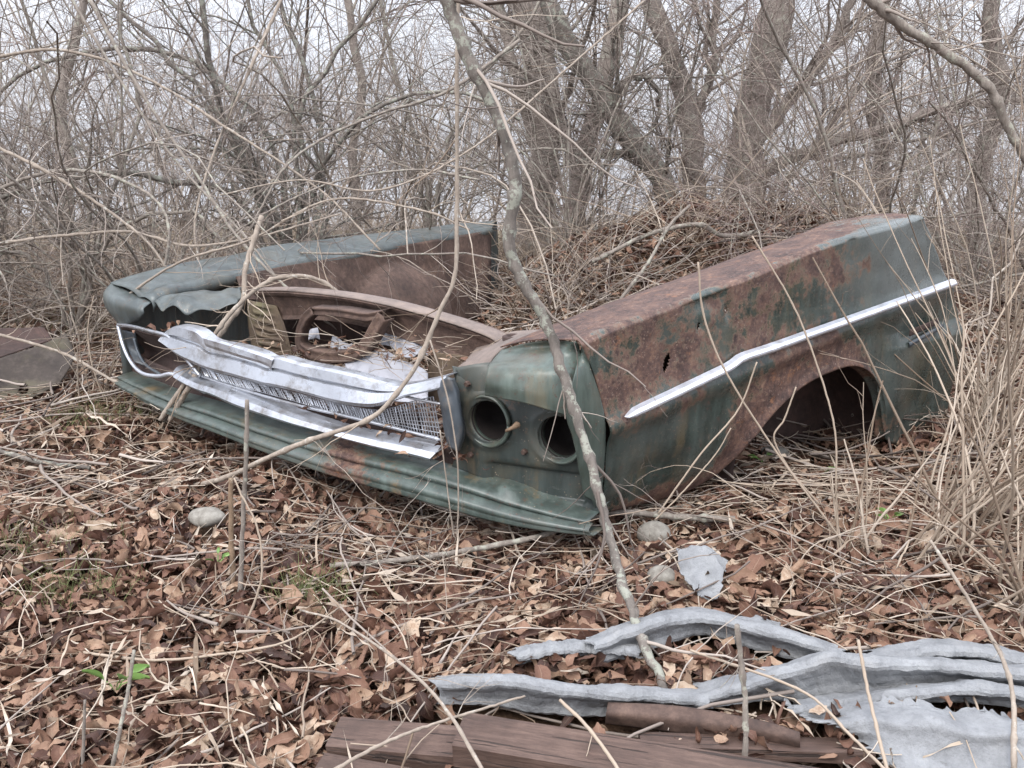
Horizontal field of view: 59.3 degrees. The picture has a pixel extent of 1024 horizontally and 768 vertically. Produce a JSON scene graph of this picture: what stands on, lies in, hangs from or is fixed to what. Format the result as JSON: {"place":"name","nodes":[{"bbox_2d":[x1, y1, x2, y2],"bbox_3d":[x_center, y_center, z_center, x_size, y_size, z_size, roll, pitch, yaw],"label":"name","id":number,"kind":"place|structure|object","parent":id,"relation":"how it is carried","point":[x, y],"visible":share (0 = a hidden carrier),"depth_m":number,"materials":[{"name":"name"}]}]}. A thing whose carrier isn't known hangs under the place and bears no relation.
{"place":"outdoors","nodes":[
{"label":"outdoors","id":0,"kind":"place"},
{"bbox_2d":[204,0,645,232],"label":"bent twig","id":1,"kind":"object","parent":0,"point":[558,76],"visible":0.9,"depth_m":3.10,"materials":[{"name":"wood"}]},
{"bbox_2d":[0,210,1023,767],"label":"ground","id":2,"kind":"structure","parent":0,"point":[752,708],"depth_m":2.61,"materials":[{"name":"brown soil"}]},
{"bbox_2d":[4,296,132,408],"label":"stalk clump","id":3,"kind":"object","parent":2,"relation":"on","point":[91,364],"visible":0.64,"depth_m":3.41,"materials":[{"name":"plant"}]},
{"bbox_2d":[0,0,185,244],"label":"bare tree","id":4,"kind":"object","parent":2,"relation":"on","point":[83,6],"visible":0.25,"depth_m":8.14,"materials":[{"name":"grey plant"}]},
{"bbox_2d":[0,0,229,281],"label":"bare shrub","id":5,"kind":"object","parent":2,"relation":"on","point":[36,108],"visible":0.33,"depth_m":7.26,"materials":[{"name":"brown plant"}]},
{"bbox_2d":[0,8,292,340],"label":"bare shrub","id":6,"kind":"object","parent":2,"relation":"on","point":[35,253],"visible":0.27,"depth_m":4.62,"materials":[{"name":"brown plant"}]},
{"bbox_2d":[0,196,294,443],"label":"bramble","id":7,"kind":"object","parent":2,"relation":"on","point":[87,309],"visible":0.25,"depth_m":4.43,"materials":[{"name":"brown plant"}]},
{"bbox_2d":[0,0,306,336],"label":"bare shrub","id":8,"kind":"object","parent":2,"relation":"on","point":[42,200],"visible":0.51,"depth_m":4.41,"materials":[{"name":"brown plant"}]},
{"bbox_2d":[0,0,392,363],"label":"bramble","id":9,"kind":"object","parent":2,"relation":"on","point":[6,209],"visible":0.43,"depth_m":4.52,"materials":[{"name":"brown plant"}]},
{"bbox_2d":[0,305,394,621],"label":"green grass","id":10,"kind":"structure","parent":2,"relation":"on","point":[294,583],"depth_m":2.05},
{"bbox_2d":[188,507,225,527],"bbox_3d":[-0.798,0.347,2.355,0.097,0.048,0.073,0,16,0],"label":"stone","id":11,"kind":"object","parent":2,"relation":"on","point":[208,516],"visible":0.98,"depth_m":2.33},
{"bbox_2d":[0,0,468,332],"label":"bramble","id":12,"kind":"object","parent":2,"relation":"on","point":[124,186],"visible":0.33,"depth_m":4.94,"materials":[{"name":"brown plant"}]},
{"bbox_2d":[0,0,483,272],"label":"bare shrub","id":13,"kind":"object","parent":2,"relation":"on","point":[186,141],"visible":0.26,"depth_m":5.85,"materials":[{"name":"brown plant"}]},
{"bbox_2d":[237,399,249,591],"bbox_3d":[-0.592,0.264,1.976,0.063,0.472,0.019,-10,18,-31],"label":"dead stake","id":14,"kind":"object","parent":2,"relation":"on","point":[243,511],"visible":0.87,"depth_m":1.98,"materials":[{"name":"wood"}]},
{"bbox_2d":[103,492,406,696],"bbox_3d":[-0.517,0.411,2.159,0.238,0.334,1.094,7,17,23],"label":"bramble","id":15,"kind":"object","parent":2,"relation":"on","point":[311,528],"visible":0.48,"depth_m":2.07,"materials":[{"name":"brown plant"}]},
{"bbox_2d":[0,141,524,410],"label":"bramble","id":16,"kind":"object","parent":2,"relation":"on","point":[46,308],"visible":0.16,"depth_m":4.00,"materials":[{"name":"brown plant"}]},
{"bbox_2d":[0,0,581,291],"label":"bare shrub","id":17,"kind":"object","parent":2,"relation":"on","point":[204,25],"visible":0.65,"depth_m":4.70,"materials":[{"name":"brown plant"}]},
{"bbox_2d":[0,0,612,282],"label":"bramble","id":18,"kind":"object","parent":2,"relation":"on","point":[345,149],"visible":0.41,"depth_m":4.96,"materials":[{"name":"brown plant"}]},
{"bbox_2d":[0,0,639,330],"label":"bramble","id":19,"kind":"object","parent":2,"relation":"on","point":[404,214],"visible":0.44,"depth_m":4.81,"materials":[{"name":"brown plant"}]},
{"bbox_2d":[0,0,644,354],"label":"bramble","id":20,"kind":"object","parent":2,"relation":"on","point":[126,244],"visible":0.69,"depth_m":3.97,"materials":[{"name":"brown plant"}]},
{"bbox_2d":[92,3,565,286],"bbox_3d":[-1.258,-1.440,6.707,3.270,2.571,3.613,0,16,0],"label":"bare shrub","id":21,"kind":"object","parent":2,"relation":"on","point":[444,143],"visible":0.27,"depth_m":6.25,"materials":[{"name":"brown plant"}]},
{"bbox_2d":[220,0,462,241],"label":"bare tree","id":22,"kind":"object","parent":2,"relation":"on","point":[349,3],"visible":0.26,"depth_m":7.76,"materials":[{"name":"grey plant"}]},
{"bbox_2d":[143,1,577,508],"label":"vine stem","id":23,"kind":"object","parent":2,"relation":"on","point":[365,420],"visible":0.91,"depth_m":2.29,"materials":[{"name":"brown plant"}]},
{"bbox_2d":[300,440,499,644],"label":"bramble","id":24,"kind":"object","parent":2,"relation":"on","point":[429,553],"visible":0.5,"depth_m":2.12,"materials":[{"name":"brown plant"}]},
{"bbox_2d":[151,0,680,255],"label":"bare shrub","id":25,"kind":"object","parent":2,"relation":"on","point":[449,137],"visible":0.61,"depth_m":5.32,"materials":[{"name":"brown plant"}]},
{"bbox_2d":[134,0,752,249],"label":"bare tree","id":26,"kind":"object","parent":2,"relation":"on","point":[596,151],"visible":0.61,"depth_m":5.13,"materials":[{"name":"brown plant"}]},
{"bbox_2d":[0,186,1023,767],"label":"fallen leaves","id":27,"kind":"object","parent":2,"relation":"on","point":[322,719],"depth_m":2.07,"materials":[{"name":"plant"}]},
{"bbox_2d":[0,327,73,402],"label":"scrap panel","id":28,"kind":"object","parent":27,"relation":"on","point":[35,366],"visible":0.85,"depth_m":3.57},
{"bbox_2d":[79,599,377,661],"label":"dry stem","id":29,"kind":"object","parent":27,"relation":"on","point":[203,656],"visible":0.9,"depth_m":1.76,"materials":[{"name":"plant"}]},
{"bbox_2d":[315,753,409,767],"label":"timber board","id":30,"kind":"object","parent":27,"relation":"on","point":[328,760],"visible":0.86,"depth_m":1.45,"materials":[{"name":"brown paint"}]},
{"bbox_2d":[325,717,457,767],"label":"timber board","id":31,"kind":"object","parent":27,"relation":"on","point":[433,748],"visible":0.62,"depth_m":1.48,"materials":[{"name":"brown wood"}]},
{"bbox_2d":[299,598,498,767],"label":"dry stem","id":32,"kind":"object","parent":27,"relation":"on","point":[452,718],"visible":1,"depth_m":1.49,"materials":[{"name":"brown plant"}]},
{"bbox_2d":[410,340,458,567],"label":"dry stem","id":33,"kind":"object","parent":27,"relation":"on","point":[456,456],"visible":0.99,"depth_m":2.02,"materials":[{"name":"brown plant"}]},
{"bbox_2d":[507,639,643,664],"bbox_3d":[0.124,0.514,1.736,0.266,0.067,0.118,0,16,0],"label":"felt sheet","id":34,"kind":"object","parent":27,"relation":"on","point":[564,648],"visible":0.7,"depth_m":1.70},
{"bbox_2d":[452,713,816,767],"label":"timber board","id":35,"kind":"object","parent":27,"relation":"on","point":[497,742],"visible":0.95,"depth_m":1.40,"materials":[{"name":"brown paint"}]},
{"bbox_2d":[334,668,524,767],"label":"dry stem","id":36,"kind":"object","parent":35,"relation":"on","point":[370,749],"visible":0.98,"depth_m":1.38,"materials":[{"name":"brown plant"}]},
{"bbox_2d":[712,624,772,755],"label":"dry stem","id":37,"kind":"object","parent":35,"relation":"on","point":[742,679],"visible":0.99,"depth_m":1.39,"materials":[{"name":"brown plant"}]},
{"bbox_2d":[365,633,952,767],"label":"leaves on felt","id":38,"kind":"object","parent":27,"relation":"on","point":[706,668],"visible":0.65,"depth_m":1.67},
{"bbox_2d":[676,545,727,600],"bbox_3d":[0.429,0.415,1.984,0.114,0.067,0.141,0,16,0],"label":"felt sheet","id":39,"kind":"object","parent":27,"relation":"on","point":[692,571],"visible":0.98,"depth_m":1.99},
{"bbox_2d":[862,638,1023,664],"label":"felt sheet","id":40,"kind":"object","parent":27,"relation":"on","point":[950,648],"visible":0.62,"depth_m":1.65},
{"bbox_2d":[929,539,1023,767],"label":"dry stem","id":41,"kind":"object","parent":27,"relation":"on","point":[1013,737],"visible":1,"depth_m":1.48,"materials":[{"name":"beige plant"}]},
{"bbox_2d":[0,188,1023,767],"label":"dry straw","id":42,"kind":"object","parent":2,"relation":"on","point":[400,600],"visible":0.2,"depth_m":2.19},
{"bbox_2d":[0,0,1023,244],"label":"thicket","id":43,"kind":"object","parent":2,"relation":"on","point":[370,78],"visible":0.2,"depth_m":9.74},
{"bbox_2d":[0,143,1023,297],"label":"dry grass","id":44,"kind":"structure","parent":2,"relation":"on","point":[415,227],"depth_m":7.18,"materials":[{"name":"plant"}]},
{"bbox_2d":[386,0,652,259],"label":"bare tree","id":45,"kind":"object","parent":2,"relation":"on","point":[516,8],"visible":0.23,"depth_m":7.21,"materials":[{"name":"brown plant"}]},
{"bbox_2d":[103,213,962,535],"bbox_3d":[-0.165,-0.257,3.497,2.369,0.874,2.706,-12,20,-37],"label":"wrecked car front","id":46,"kind":"object","parent":2,"relation":"on","point":[505,403],"visible":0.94,"depth_m":2.58,"materials":[{"name":"green paint"}]},
{"bbox_2d":[0,132,197,322],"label":"arching stem","id":47,"kind":"object","parent":46,"relation":"on","point":[35,175],"visible":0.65,"depth_m":3.50,"materials":[{"name":"brown plant"}]},
{"bbox_2d":[0,71,206,324],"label":"arching stem","id":48,"kind":"object","parent":46,"relation":"on","point":[46,171],"visible":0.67,"depth_m":3.45,"materials":[{"name":"brown plant"}]},
{"bbox_2d":[70,0,293,319],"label":"arching stem","id":49,"kind":"object","parent":46,"relation":"on","point":[152,128],"visible":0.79,"depth_m":3.69,"materials":[{"name":"brown plant"}]},
{"bbox_2d":[0,118,379,277],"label":"arching stem","id":50,"kind":"object","parent":46,"relation":"on","point":[108,231],"visible":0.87,"depth_m":3.42,"materials":[{"name":"brown plant"}]},
{"bbox_2d":[0,48,380,261],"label":"arching stem","id":51,"kind":"object","parent":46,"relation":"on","point":[24,52],"visible":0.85,"depth_m":3.76,"materials":[{"name":"brown plant"}]},
{"bbox_2d":[129,0,307,268],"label":"arching stem","id":52,"kind":"object","parent":46,"relation":"on","point":[266,31],"visible":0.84,"depth_m":3.78,"materials":[{"name":"brown plant"}]},
{"bbox_2d":[88,0,349,340],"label":"bent twig","id":53,"kind":"object","parent":46,"relation":"on","point":[127,67],"visible":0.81,"depth_m":3.13,"materials":[{"name":"brown plant"}]},
{"bbox_2d":[144,215,296,421],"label":"bent twig","id":54,"kind":"object","parent":46,"relation":"on","point":[235,314],"visible":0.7,"depth_m":2.90,"materials":[{"name":"brown plant"}]},
{"bbox_2d":[158,208,337,439],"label":"bent twig","id":55,"kind":"object","parent":46,"relation":"on","point":[220,326],"visible":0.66,"depth_m":2.86,"materials":[{"name":"brown plant"}]},
{"bbox_2d":[129,129,472,292],"bbox_3d":[-0.777,-0.534,2.970,1.329,0.600,0.367,6,17,20],"label":"bent twig","id":56,"kind":"object","parent":46,"relation":"on","point":[249,239],"visible":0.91,"depth_m":2.97,"materials":[{"name":"brown plant"}]},
{"bbox_2d":[132,320,489,469],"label":"trapped leaves","id":57,"kind":"object","parent":46,"relation":"in","point":[404,434],"visible":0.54,"depth_m":2.58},
{"bbox_2d":[180,121,479,287],"bbox_3d":[-0.662,-0.659,3.324,1.136,0.608,0.723,-11,19,-34],"label":"arching stem","id":58,"kind":"object","parent":46,"relation":"on","point":[380,172],"visible":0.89,"depth_m":3.39,"materials":[{"name":"brown plant"}]},
{"bbox_2d":[185,302,513,380],"bbox_3d":[-0.472,-0.143,2.805,1.108,0.296,0.666,6,17,21],"label":"trapped straw","id":59,"kind":"object","parent":46,"relation":"in","point":[369,345],"visible":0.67,"depth_m":2.59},
{"bbox_2d":[203,12,520,258],"bbox_3d":[-0.618,-0.944,3.662,1.312,1.222,0.640,0,16,0],"label":"arching stem","id":60,"kind":"object","parent":46,"relation":"on","point":[487,64],"visible":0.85,"depth_m":3.71,"materials":[{"name":"brown plant"}]},
{"bbox_2d":[345,349,427,403],"bbox_3d":[-0.380,-0.030,2.619,0.408,0.115,0.128,10,18,31],"label":"torn sheet","id":61,"kind":"object","parent":46,"relation":"in","point":[358,365],"visible":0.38,"depth_m":2.63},
{"bbox_2d":[458,193,623,320],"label":"stalk clump","id":62,"kind":"object","parent":2,"relation":"on","point":[518,291],"visible":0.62,"depth_m":4.55,"materials":[{"name":"plant"}]},
{"bbox_2d":[424,152,703,405],"bbox_3d":[0.423,-0.508,4.199,1.908,1.098,2.250,0,16,0],"label":"bramble","id":63,"kind":"object","parent":2,"relation":"on","point":[568,296],"visible":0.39,"depth_m":4.29,"materials":[{"name":"brown plant"}]},
{"bbox_2d":[428,673,712,716],"bbox_3d":[0.104,0.539,1.598,0.503,0.107,0.136,0,16,0],"label":"felt sheet","id":64,"kind":"object","parent":2,"relation":"on","point":[543,696],"visible":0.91,"depth_m":1.56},
{"bbox_2d":[419,0,729,244],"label":"bare tree","id":65,"kind":"object","parent":2,"relation":"on","point":[587,36],"visible":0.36,"depth_m":6.20,"materials":[{"name":"grey plant"}]},
{"bbox_2d":[411,0,765,687],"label":"sapling","id":66,"kind":"object","parent":2,"relation":"on","point":[462,39],"visible":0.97,"depth_m":1.89,"materials":[{"name":"grey plant"}]},
{"bbox_2d":[470,154,743,308],"bbox_3d":[0.483,-0.728,4.362,1.052,0.782,1.183,-13,20,-38],"label":"stalk clump","id":67,"kind":"object","parent":2,"relation":"on","point":[591,287],"visible":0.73,"depth_m":4.43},
{"bbox_2d":[399,0,827,261],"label":"bare tree","id":68,"kind":"object","parent":2,"relation":"on","point":[604,86],"visible":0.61,"depth_m":5.61,"materials":[{"name":"grey plant"}]},
{"bbox_2d":[392,0,913,243],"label":"bare shrub","id":69,"kind":"object","parent":2,"relation":"on","point":[623,153],"visible":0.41,"depth_m":5.32,"materials":[{"name":"brown plant"}]},
{"bbox_2d":[525,110,823,243],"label":"stalk clump","id":70,"kind":"object","parent":2,"relation":"on","point":[688,216],"visible":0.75,"depth_m":4.70,"materials":[{"name":"plant"}]},
{"bbox_2d":[339,0,1023,207],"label":"bare tree","id":71,"kind":"object","parent":2,"relation":"on","point":[822,143],"visible":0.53,"depth_m":5.34,"materials":[{"name":"brown plant"}]},
{"bbox_2d":[541,0,861,196],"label":"bare tree","id":72,"kind":"object","parent":2,"relation":"on","point":[677,50],"visible":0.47,"depth_m":6.32,"materials":[{"name":"brown plant"}]},
{"bbox_2d":[583,607,845,662],"bbox_3d":[0.385,0.488,1.781,0.500,0.111,0.235,0,16,0],"label":"felt sheet","id":73,"kind":"object","parent":2,"relation":"on","point":[675,624],"visible":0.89,"depth_m":1.73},
{"bbox_2d":[422,116,1023,365],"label":"brush litter","id":74,"kind":"object","parent":2,"relation":"on","point":[630,223],"visible":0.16,"depth_m":4.69,"materials":[{"name":"plant"}]},
{"bbox_2d":[591,208,771,263],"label":"branch","id":75,"kind":"object","parent":74,"relation":"on","point":[702,225],"visible":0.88,"depth_m":4.46,"materials":[{"name":"brown wood"}]},
{"bbox_2d":[483,0,1023,240],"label":"bramble","id":76,"kind":"object","parent":2,"relation":"on","point":[851,122],"visible":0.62,"depth_m":5.07,"materials":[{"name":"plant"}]},
{"bbox_2d":[638,732,875,764],"bbox_3d":[0.400,0.600,1.484,0.378,0.039,0.054,0,16,1],"label":"timber board","id":77,"kind":"object","parent":2,"relation":"on","point":[811,750],"visible":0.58,"depth_m":1.47,"materials":[{"name":"brown paint"}]},
{"bbox_2d":[605,702,799,747],"bbox_3d":[0.318,0.575,1.514,0.322,0.042,0.040,4,16,12],"label":"metal strip","id":78,"kind":"object","parent":77,"relation":"on","point":[678,719],"visible":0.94,"depth_m":1.52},
{"bbox_2d":[499,0,1023,329],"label":"bare shrub","id":79,"kind":"object","parent":2,"relation":"on","point":[751,215],"visible":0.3,"depth_m":4.89,"materials":[{"name":"brown plant"}]},
{"bbox_2d":[697,262,843,543],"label":"dry stem","id":80,"kind":"object","parent":2,"relation":"on","point":[762,431],"visible":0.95,"depth_m":2.12,"materials":[{"name":"plant"}]},
{"bbox_2d":[675,110,873,252],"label":"stalk clump","id":81,"kind":"object","parent":2,"relation":"on","point":[775,222],"visible":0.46,"depth_m":4.59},
{"bbox_2d":[544,97,1015,344],"bbox_3d":[1.573,-0.987,4.942,2.871,1.196,2.326,0,16,0],"label":"bramble","id":82,"kind":"object","parent":2,"relation":"on","point":[761,203],"visible":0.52,"depth_m":4.86,"materials":[{"name":"brown plant"}]},
{"bbox_2d":[539,0,1023,299],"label":"bare shrub","id":83,"kind":"object","parent":2,"relation":"on","point":[782,49],"visible":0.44,"depth_m":4.12,"materials":[{"name":"brown plant"}]},
{"bbox_2d":[829,0,1023,166],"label":"lichen branch","id":84,"kind":"object","parent":83,"relation":"attached to","point":[884,11],"visible":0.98,"depth_m":3.11,"materials":[{"name":"grey plant"}]},
{"bbox_2d":[550,3,1023,303],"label":"bare shrub","id":85,"kind":"object","parent":2,"relation":"on","point":[987,192],"visible":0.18,"depth_m":4.06,"materials":[{"name":"brown plant"}]},
{"bbox_2d":[567,451,1023,649],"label":"bramble","id":86,"kind":"object","parent":2,"relation":"on","point":[830,584],"visible":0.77,"depth_m":1.96,"materials":[{"name":"plant"}]},
{"bbox_2d":[574,0,1023,312],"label":"bare shrub","id":87,"kind":"object","parent":2,"relation":"on","point":[915,198],"visible":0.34,"depth_m":5.34,"materials":[{"name":"brown plant"}]},
{"bbox_2d":[648,0,1023,314],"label":"bramble","id":88,"kind":"object","parent":2,"relation":"on","point":[919,185],"visible":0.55,"depth_m":4.81,"materials":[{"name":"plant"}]},
{"bbox_2d":[673,0,1023,268],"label":"bare shrub","id":89,"kind":"object","parent":2,"relation":"on","point":[901,108],"visible":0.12,"depth_m":6.82,"materials":[{"name":"brown plant"}]},
{"bbox_2d":[682,0,1023,206],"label":"bare tree","id":90,"kind":"object","parent":2,"relation":"on","point":[916,116],"visible":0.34,"depth_m":6.55,"materials":[{"name":"grey plant"}]},
{"bbox_2d":[692,650,1023,706],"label":"felt sheet","id":91,"kind":"object","parent":2,"relation":"on","point":[824,672],"visible":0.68,"depth_m":1.59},
{"bbox_2d":[690,629,884,767],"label":"dry stem","id":92,"kind":"object","parent":91,"relation":"on","point":[854,739],"visible":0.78,"depth_m":1.53,"materials":[{"name":"plant"}]},
{"bbox_2d":[793,679,1023,713],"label":"felt sheet","id":93,"kind":"object","parent":91,"relation":"on","point":[982,691],"visible":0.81,"depth_m":1.56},
{"bbox_2d":[773,358,954,550],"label":"stalk clump","id":94,"kind":"object","parent":2,"relation":"on","point":[856,516],"visible":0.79,"depth_m":2.18,"materials":[{"name":"plant"}]},
{"bbox_2d":[716,1,1023,276],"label":"bare shrub","id":95,"kind":"object","parent":2,"relation":"on","point":[1015,126],"visible":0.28,"depth_m":6.28,"materials":[{"name":"brown plant"}]},
{"bbox_2d":[730,138,1023,390],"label":"bramble","id":96,"kind":"object","parent":2,"relation":"on","point":[967,356],"visible":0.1,"depth_m":3.56,"materials":[{"name":"beige plant"}]},
{"bbox_2d":[743,25,1023,455],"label":"stalk clump","id":97,"kind":"object","parent":2,"relation":"on","point":[985,399],"visible":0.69,"depth_m":2.90,"materials":[{"name":"plant"}]},
{"bbox_2d":[770,116,1005,230],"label":"stalk clump","id":98,"kind":"object","parent":2,"relation":"on","point":[849,194],"visible":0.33,"depth_m":4.68,"materials":[{"name":"plant"}]},
{"bbox_2d":[788,0,994,213],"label":"bare tree","id":99,"kind":"object","parent":2,"relation":"on","point":[875,113],"visible":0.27,"depth_m":7.11,"materials":[{"name":"brown plant"}]},
{"bbox_2d":[784,695,1023,767],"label":"felt sheet","id":100,"kind":"object","parent":2,"relation":"on","point":[912,732],"visible":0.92,"depth_m":1.46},
{"bbox_2d":[799,0,1023,371],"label":"bramble","id":101,"kind":"object","parent":2,"relation":"on","point":[1022,232],"visible":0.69,"depth_m":4.01,"materials":[{"name":"brown plant"}]},
{"bbox_2d":[812,135,1023,538],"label":"stalk clump","id":102,"kind":"object","parent":2,"relation":"on","point":[1004,507],"visible":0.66,"depth_m":2.33,"materials":[{"name":"plant"}]},
{"bbox_2d":[843,302,1023,624],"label":"stalk clump","id":103,"kind":"object","parent":2,"relation":"on","point":[1017,566],"visible":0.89,"depth_m":1.92,"materials":[{"name":"plant"}]},
{"bbox_2d":[843,301,1023,567],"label":"stalk clump","id":104,"kind":"object","parent":2,"relation":"on","point":[938,535],"visible":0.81,"depth_m":2.14,"materials":[{"name":"plant"}]},
{"bbox_2d":[855,0,1023,268],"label":"bare tree","id":105,"kind":"object","parent":2,"relation":"on","point":[991,6],"visible":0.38,"depth_m":6.55,"materials":[{"name":"brown plant"}]},
{"bbox_2d":[945,204,1023,417],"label":"stalk clump","id":106,"kind":"object","parent":2,"relation":"on","point":[1016,377],"visible":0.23,"depth_m":3.29,"materials":[{"name":"plant"}]},
{"bbox_2d":[0,0,1023,230],"label":"sky","id":107,"kind":"structure","parent":0,"point":[233,12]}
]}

